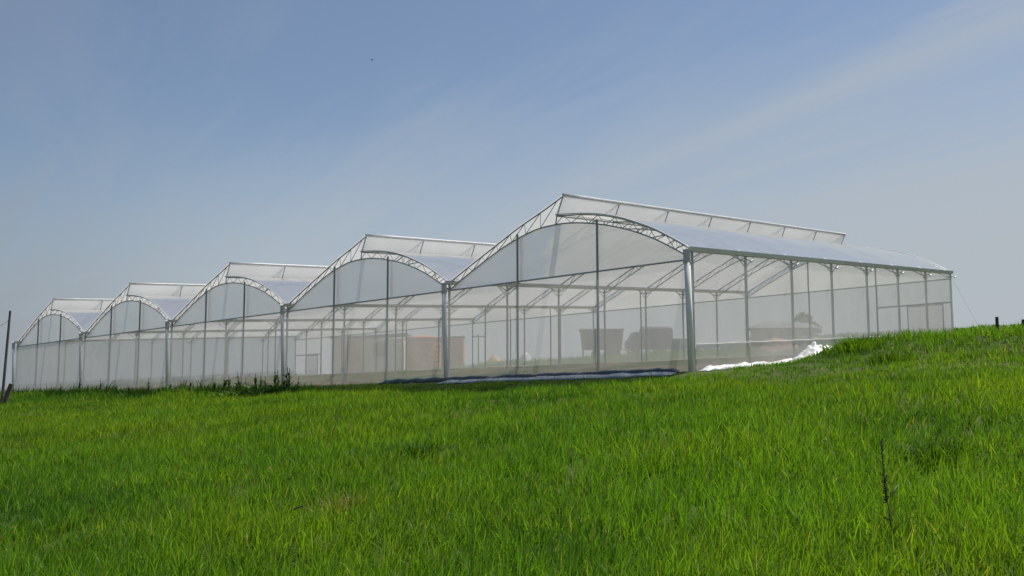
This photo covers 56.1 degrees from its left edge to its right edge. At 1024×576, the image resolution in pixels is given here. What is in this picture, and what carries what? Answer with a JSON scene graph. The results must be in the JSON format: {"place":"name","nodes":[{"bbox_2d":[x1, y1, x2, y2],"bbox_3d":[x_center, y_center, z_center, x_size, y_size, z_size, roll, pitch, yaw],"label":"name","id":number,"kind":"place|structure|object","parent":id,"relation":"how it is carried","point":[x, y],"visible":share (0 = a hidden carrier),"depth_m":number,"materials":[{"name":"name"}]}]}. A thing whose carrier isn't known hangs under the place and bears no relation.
{"place":"outdoors","nodes":[
{"label":"outdoors","id":0,"kind":"place"},
{"bbox_2d":[0,334,1023,575],"bbox_3d":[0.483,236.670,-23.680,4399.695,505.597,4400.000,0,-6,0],"label":"ground","id":1,"kind":"structure","parent":0,"point":[358,379],"depth_m":22.75,"materials":[{"name":"green plant"}]},
{"bbox_2d":[0,311,10,402],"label":"utility pole","id":2,"kind":"object","parent":1,"relation":"on","point":[5,360],"visible":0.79,"depth_m":45.86,"materials":[{"name":"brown wood"}]},
{"bbox_2d":[2,383,13,403],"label":"fence post","id":3,"kind":"object","parent":1,"relation":"on","point":[8,392],"visible":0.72,"depth_m":44.67,"materials":[{"name":"grey wood"}]},
{"bbox_2d":[211,383,220,392],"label":"tall weed","id":4,"kind":"object","parent":1,"relation":"on","point":[214,385],"visible":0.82,"depth_m":39.15,"materials":[{"name":"green plant"}]},
{"bbox_2d":[221,379,227,389],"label":"tall weed","id":5,"kind":"object","parent":1,"relation":"on","point":[225,383],"visible":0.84,"depth_m":39.39,"materials":[{"name":"green plant"}]},
{"bbox_2d":[227,382,232,396],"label":"tall weed","id":6,"kind":"object","parent":1,"relation":"on","point":[231,393],"visible":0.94,"depth_m":35.60,"materials":[{"name":"green plant"}]},
{"bbox_2d":[226,375,234,391],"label":"tall weed","id":7,"kind":"object","parent":1,"relation":"on","point":[229,383],"visible":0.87,"depth_m":37.94,"materials":[{"name":"green plant"}]},
{"bbox_2d":[202,388,259,398],"bbox_3d":[-10.399,4.025,36.981,3.147,0.641,2.280,0,-6,0],"label":"weed clump","id":8,"kind":"object","parent":1,"relation":"on","point":[237,392],"visible":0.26,"depth_m":36.63,"materials":[{"name":"green plant"}]},
{"bbox_2d":[232,382,242,391],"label":"tall weed","id":9,"kind":"object","parent":1,"relation":"on","point":[237,388],"visible":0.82,"depth_m":38.13,"materials":[{"name":"green plant"}]},
{"bbox_2d":[240,386,255,396],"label":"tall weed","id":10,"kind":"object","parent":1,"relation":"on","point":[248,389],"visible":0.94,"depth_m":35.16,"materials":[{"name":"green plant"}]},
{"bbox_2d":[252,373,258,391],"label":"tall weed","id":11,"kind":"object","parent":1,"relation":"on","point":[255,381],"visible":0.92,"depth_m":37.58,"materials":[{"name":"green plant"}]},
{"bbox_2d":[256,376,269,396],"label":"tall weed","id":12,"kind":"object","parent":1,"relation":"on","point":[261,388],"visible":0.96,"depth_m":34.16,"materials":[{"name":"green plant"}]},
{"bbox_2d":[263,385,277,394],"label":"tall weed","id":13,"kind":"object","parent":1,"relation":"on","point":[270,389],"visible":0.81,"depth_m":34.48,"materials":[{"name":"green plant"}]},
{"bbox_2d":[271,375,278,386],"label":"tall weed","id":14,"kind":"object","parent":1,"relation":"on","point":[275,379],"visible":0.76,"depth_m":36.53,"materials":[{"name":"green plant"}]},
{"bbox_2d":[236,383,315,397],"bbox_3d":[-8.709,3.748,35.211,2.833,0.791,2.660,4,-7,-38],"label":"weed clump","id":15,"kind":"object","parent":1,"relation":"on","point":[278,389],"visible":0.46,"depth_m":35.21,"materials":[{"name":"green plant"}]},
{"bbox_2d":[279,367,291,392],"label":"tall weed","id":16,"kind":"object","parent":1,"relation":"on","point":[286,385],"visible":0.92,"depth_m":34.24,"materials":[{"name":"green plant"}]},
{"bbox_2d":[286,368,294,388],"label":"tall weed","id":17,"kind":"object","parent":1,"relation":"on","point":[289,380],"visible":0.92,"depth_m":36.36,"materials":[{"name":"green plant"}]},
{"bbox_2d":[300,487,387,518],"bbox_3d":[-1.723,2.099,9.338,0.819,0.327,0.885,-4,-7,35],"label":"grass tuft","id":18,"kind":"object","parent":1,"relation":"on","point":[341,500],"visible":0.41,"depth_m":9.38,"materials":[{"name":"green plant"}]},
{"bbox_2d":[329,333,410,373],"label":"storage shed","id":19,"kind":"structure","parent":1,"relation":"on","point":[355,353],"depth_m":81.83,"materials":[{"name":"grey metal"}]},
{"bbox_2d":[342,341,360,373],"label":"door","id":20,"kind":"structure","parent":19,"relation":"in","point":[354,347],"depth_m":81.76,"materials":[{"name":"grey metal"}]},
{"bbox_2d":[372,343,385,355],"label":"window","id":21,"kind":"structure","parent":19,"relation":"in","point":[380,347],"depth_m":81.84,"materials":[{"name":"grey glass"}]},
{"bbox_2d":[388,437,441,462],"bbox_3d":[-1.264,2.150,12.818,0.869,0.337,0.923,-5,-8,40],"label":"grass tuft","id":22,"kind":"object","parent":1,"relation":"on","point":[417,453],"visible":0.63,"depth_m":12.78,"materials":[{"name":"green plant"}]},
{"bbox_2d":[405,335,441,369],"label":"shipping container","id":23,"kind":"object","parent":1,"relation":"on","point":[422,351],"visible":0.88,"depth_m":80.53,"materials":[{"name":"brown metal"}]},
{"bbox_2d":[441,336,465,368],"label":"pump house","id":24,"kind":"structure","parent":1,"relation":"on","point":[457,349],"depth_m":86.65,"materials":[{"name":"brown tile"}]},
{"bbox_2d":[450,346,458,367],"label":"door","id":25,"kind":"structure","parent":24,"relation":"in","point":[454,350],"depth_m":86.57,"materials":[{"name":"grey metal"}]},
{"bbox_2d":[473,334,484,362],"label":"utility pole","id":26,"kind":"object","parent":1,"relation":"on","point":[478,336],"visible":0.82,"depth_m":117.85,"materials":[{"name":"wood"}]},
{"bbox_2d":[12,193,956,392],"bbox_3d":[-5.871,2.007,49.522,48.474,7.793,20.477,-5,-8,43],"label":"greenhouse","id":27,"kind":"object","parent":1,"relation":"on","point":[563,254],"visible":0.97,"depth_m":39.20,"materials":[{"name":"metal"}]},
{"bbox_2d":[306,355,317,374],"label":"door","id":28,"kind":"structure","parent":27,"relation":"in","point":[312,360],"depth_m":71.57,"materials":[{"name":"metal"}]},
{"bbox_2d":[487,354,500,362],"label":"sand mound","id":29,"kind":"object","parent":1,"relation":"on","point":[493,357],"visible":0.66,"depth_m":81.37,"materials":[{"name":"beige sand"}]},
{"bbox_2d":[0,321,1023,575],"bbox_3d":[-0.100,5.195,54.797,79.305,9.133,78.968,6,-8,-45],"label":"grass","id":30,"kind":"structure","parent":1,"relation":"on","point":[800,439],"depth_m":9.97,"materials":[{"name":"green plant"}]},
{"bbox_2d":[519,353,531,362],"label":"plastic bundle","id":31,"kind":"object","parent":1,"relation":"on","point":[527,357],"visible":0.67,"depth_m":73.49,"materials":[{"name":"white plastic"}]},
{"bbox_2d":[378,368,683,383],"bbox_3d":[-0.091,2.775,30.032,12.775,0.415,0.286,-5,-8,43],"label":"plastic strip","id":32,"kind":"object","parent":1,"relation":"on","point":[603,372],"visible":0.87,"depth_m":29.37,"materials":[{"name":"black plastic"}]},
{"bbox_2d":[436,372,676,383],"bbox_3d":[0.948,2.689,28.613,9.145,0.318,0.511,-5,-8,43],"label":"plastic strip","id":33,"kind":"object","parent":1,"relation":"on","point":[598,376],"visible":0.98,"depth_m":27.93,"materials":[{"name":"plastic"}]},
{"bbox_2d":[579,329,631,357],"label":"hopper trailer","id":34,"kind":"object","parent":1,"relation":"on","point":[614,338],"visible":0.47,"depth_m":82.97,"materials":[{"name":"grey metal"}]},
{"bbox_2d":[624,327,686,353],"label":"farm truck","id":35,"kind":"object","parent":1,"relation":"on","point":[660,338],"visible":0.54,"depth_m":88.94,"materials":[{"name":"grey metal"}]},
{"bbox_2d":[699,358,791,370],"bbox_3d":[7.036,2.194,27.622,0.425,0.438,5.790,-5,-8,43],"label":"plastic strip","id":36,"kind":"object","parent":1,"relation":"on","point":[717,367],"visible":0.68,"depth_m":26.41,"materials":[{"name":"white plastic"}]},
{"bbox_2d":[766,337,786,340],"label":"soil mound","id":37,"kind":"object","parent":1,"relation":"on","point":[773,338],"visible":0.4,"depth_m":61.83,"materials":[{"name":"beige soil"}]},
{"bbox_2d":[742,317,821,344],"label":"long house","id":38,"kind":"structure","parent":1,"relation":"on","point":[764,331],"depth_m":93.06,"materials":[{"name":"grey metal"}]},
{"bbox_2d":[766,331,773,338],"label":"window","id":39,"kind":"structure","parent":38,"relation":"in","point":[769,333],"depth_m":92.96,"materials":[{"name":"grey glass"}]},
{"bbox_2d":[778,331,784,338],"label":"window","id":40,"kind":"structure","parent":38,"relation":"in","point":[781,334],"depth_m":92.96,"materials":[{"name":"grey glass"}]},
{"bbox_2d":[791,311,814,321],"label":"tree","id":41,"kind":"object","parent":1,"relation":"on","point":[799,316],"visible":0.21,"depth_m":139.87,"materials":[{"name":"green plant"}]},
{"bbox_2d":[791,341,829,360],"bbox_3d":[9.602,2.018,29.709,0.994,0.738,3.601,-5,-8,43],"label":"plastic heap","id":42,"kind":"object","parent":1,"relation":"on","point":[812,348],"visible":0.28,"depth_m":28.98,"materials":[{"name":"white plastic"}]},
{"bbox_2d":[818,332,890,355],"bbox_3d":[8.719,1.403,24.578,1.902,0.716,1.933,0,-6,0],"label":"grass tuft","id":43,"kind":"object","parent":1,"relation":"on","point":[854,344],"visible":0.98,"depth_m":24.38,"materials":[{"name":"green plant"}]},
{"bbox_2d":[857,348,923,364],"bbox_3d":[8.739,1.574,22.446,1.710,0.498,1.680,3,-7,-30],"label":"grass tuft","id":44,"kind":"object","parent":1,"relation":"on","point":[881,358],"visible":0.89,"depth_m":22.32,"materials":[{"name":"green plant"}]},
{"bbox_2d":[876,437,908,549],"bbox_3d":[2.538,1.461,6.499,0.305,0.898,0.223,-2,-6,0],"label":"dock plant","id":45,"kind":"object","parent":1,"relation":"on","point":[891,514],"visible":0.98,"depth_m":6.49,"materials":[{"name":"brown plant"}]},
{"bbox_2d":[795,324,1020,338],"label":"crop","id":46,"kind":"object","parent":1,"relation":"on","point":[826,336],"visible":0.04,"depth_m":56.50,"materials":[{"name":"green plant"}]},
{"bbox_2d":[884,430,984,472],"bbox_3d":[4.066,1.539,9.242,0.902,0.415,1.054,0,-6,0],"label":"grass tuft","id":47,"kind":"object","parent":1,"relation":"on","point":[940,445],"visible":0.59,"depth_m":9.16,"materials":[{"name":"green plant"}]},
{"bbox_2d":[995,317,998,328],"bbox_3d":[12.240,1.147,24.204,0.091,0.841,0.078,0,-6,0],"label":"fence post","id":48,"kind":"object","parent":1,"relation":"on","point":[997,322],"visible":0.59,"depth_m":24.20,"materials":[{"name":"brown wood"}]},
{"bbox_2d":[0,0,1023,389],"label":"sky","id":49,"kind":"structure","parent":0,"point":[142,141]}
]}

